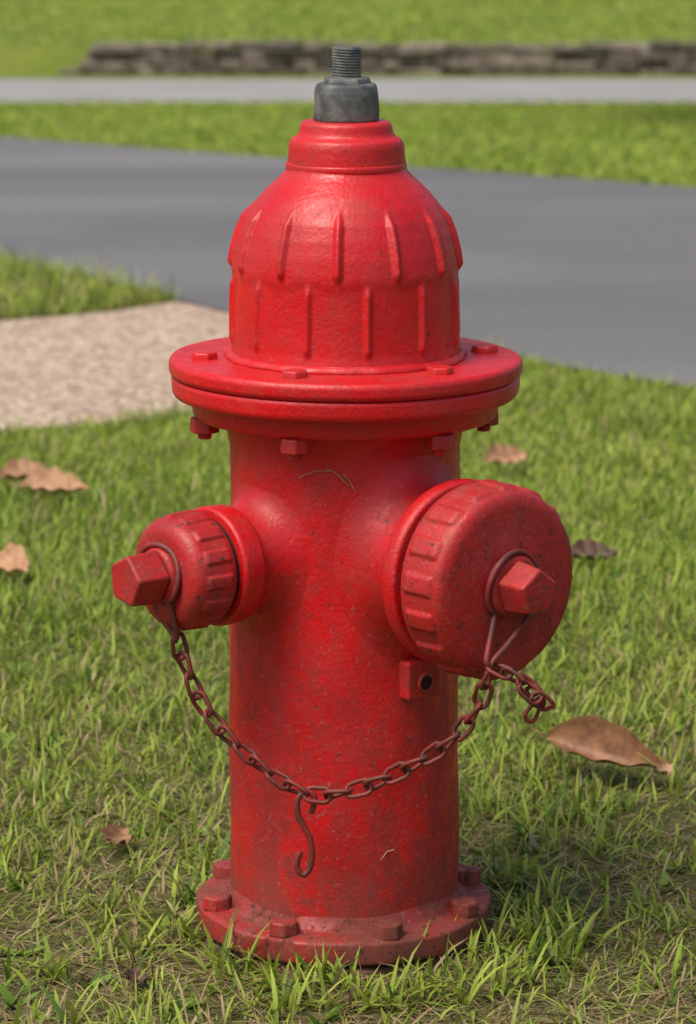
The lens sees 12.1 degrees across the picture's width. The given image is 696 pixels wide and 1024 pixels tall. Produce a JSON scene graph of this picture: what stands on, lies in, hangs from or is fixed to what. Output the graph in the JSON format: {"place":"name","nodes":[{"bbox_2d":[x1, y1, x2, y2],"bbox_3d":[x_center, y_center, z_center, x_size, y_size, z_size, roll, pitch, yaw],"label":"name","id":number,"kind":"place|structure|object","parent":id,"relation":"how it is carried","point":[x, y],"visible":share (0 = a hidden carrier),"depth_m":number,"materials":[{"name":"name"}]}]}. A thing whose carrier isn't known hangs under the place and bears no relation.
{"place":"outdoors","nodes":[
{"label":"outdoors","id":0,"kind":"place"},
{"bbox_2d":[0,137,695,387],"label":"asphalt road","id":1,"kind":"structure","parent":0,"point":[587,273],"depth_m":9.95,"materials":[{"name":"grey asphalt"}]},
{"bbox_2d":[0,0,695,1023],"bbox_3d":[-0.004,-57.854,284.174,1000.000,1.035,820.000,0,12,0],"label":"lawn ground","id":2,"kind":"structure","parent":0,"point":[34,62],"depth_m":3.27,"materials":[{"name":"green plant"}]},
{"bbox_2d":[0,542,28,572],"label":"dry leaf","id":3,"kind":"object","parent":2,"relation":"on","point":[16,558],"visible":0.98,"depth_m":4.29,"materials":[{"name":"brown plant"}]},
{"bbox_2d":[0,456,47,480],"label":"dry leaf","id":4,"kind":"object","parent":2,"relation":"on","point":[9,470],"visible":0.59,"depth_m":5.06,"materials":[{"name":"brown plant"}]},
{"bbox_2d":[9,466,87,493],"bbox_3d":[-0.450,-0.042,4.934,0.122,0.029,0.059,2,34,8],"label":"dry leaf","id":5,"kind":"object","parent":2,"relation":"on","point":[39,479],"visible":0.95,"depth_m":4.95,"materials":[{"name":"brown plant"}]},
{"bbox_2d":[0,245,182,320],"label":"verge grass","id":6,"kind":"structure","parent":2,"relation":"on","point":[34,290],"depth_m":8.00,"materials":[{"name":"green plant"}]},
{"bbox_2d":[0,301,228,429],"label":"gravel walkway","id":7,"kind":"structure","parent":2,"relation":"on","point":[70,367],"depth_m":6.80,"materials":[{"name":"beige gravel"}]},
{"bbox_2d":[101,823,132,844],"bbox_3d":[-0.221,0.309,3.140,0.031,0.010,0.058,22,14,5],"label":"dry leaf","id":8,"kind":"object","parent":2,"relation":"on","point":[110,832],"visible":0.98,"depth_m":3.15,"materials":[{"name":"brown plant"}]},
{"bbox_2d":[126,963,147,985],"bbox_3d":[-0.178,0.392,2.776,0.019,0.007,0.047,8,10,-12],"label":"dry leaf","id":9,"kind":"object","parent":2,"relation":"on","point":[132,972],"visible":0.98,"depth_m":2.78,"materials":[{"name":"brown plant"}]},
{"bbox_2d":[111,46,572,976],"bbox_3d":[-0.004,0.009,2.834,0.385,0.811,0.361,0,12,0],"label":"fire hydrant","id":10,"kind":"object","parent":2,"relation":"on","point":[363,570],"visible":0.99,"depth_m":2.76,"materials":[{"name":"red metal"}]},
{"bbox_2d":[0,679,695,1023],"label":"grass tufts","id":11,"kind":"object","parent":2,"relation":"on","point":[553,921],"visible":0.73,"depth_m":2.88,"materials":[{"name":"green plant"}]},
{"bbox_2d":[0,528,695,1023],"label":"dry thatch","id":12,"kind":"object","parent":2,"relation":"on","point":[602,1004],"visible":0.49,"depth_m":2.99,"materials":[{"name":"plant"}]},
{"bbox_2d":[0,622,695,1023],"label":"lawn weeds","id":13,"kind":"object","parent":2,"relation":"on","point":[330,1014],"visible":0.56,"depth_m":3.11,"materials":[{"name":"green plant"}]},
{"bbox_2d":[58,40,695,75],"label":"stone wall","id":14,"kind":"structure","parent":2,"relation":"on","point":[146,59],"depth_m":26.71,"materials":[{"name":"grey stone"}]},
{"bbox_2d":[478,442,527,463],"bbox_3d":[0.247,-0.089,5.226,0.093,0.022,0.049,-7,44,-29],"label":"dry leaf","id":15,"kind":"object","parent":2,"relation":"on","point":[501,452],"visible":1,"depth_m":5.24,"materials":[{"name":"brown plant"}]},
{"bbox_2d":[571,539,617,559],"bbox_3d":[0.319,0.053,4.360,0.081,0.021,0.045,-1,32,-5],"label":"dry leaf","id":16,"kind":"object","parent":2,"relation":"on","point":[587,547],"visible":0.76,"depth_m":4.37,"materials":[{"name":"brown plant"}]},
{"bbox_2d":[531,715,661,767],"bbox_3d":[0.252,0.239,3.376,0.157,0.037,0.056,12,51,32],"label":"dry leaf","id":17,"kind":"object","parent":2,"relation":"on","point":[596,738],"visible":1,"depth_m":3.39,"materials":[{"name":"brown plant"}]},
{"bbox_2d":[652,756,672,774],"bbox_3d":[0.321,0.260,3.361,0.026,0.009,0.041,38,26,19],"label":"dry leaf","id":18,"kind":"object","parent":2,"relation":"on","point":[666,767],"visible":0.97,"depth_m":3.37,"materials":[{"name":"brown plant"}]},
{"bbox_2d":[0,98,695,186],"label":"verge grass","id":19,"kind":"structure","parent":0,"point":[657,119],"depth_m":16.74,"materials":[{"name":"green plant"}]},
{"bbox_2d":[0,0,695,44],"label":"hillside grass","id":20,"kind":"structure","parent":0,"point":[328,8],"depth_m":30.25,"materials":[{"name":"green plant"}]},
{"bbox_2d":[0,79,695,102],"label":"path","id":21,"kind":"structure","parent":0,"point":[391,90],"depth_m":22.99,"materials":[{"name":"grey concrete"}]}
]}

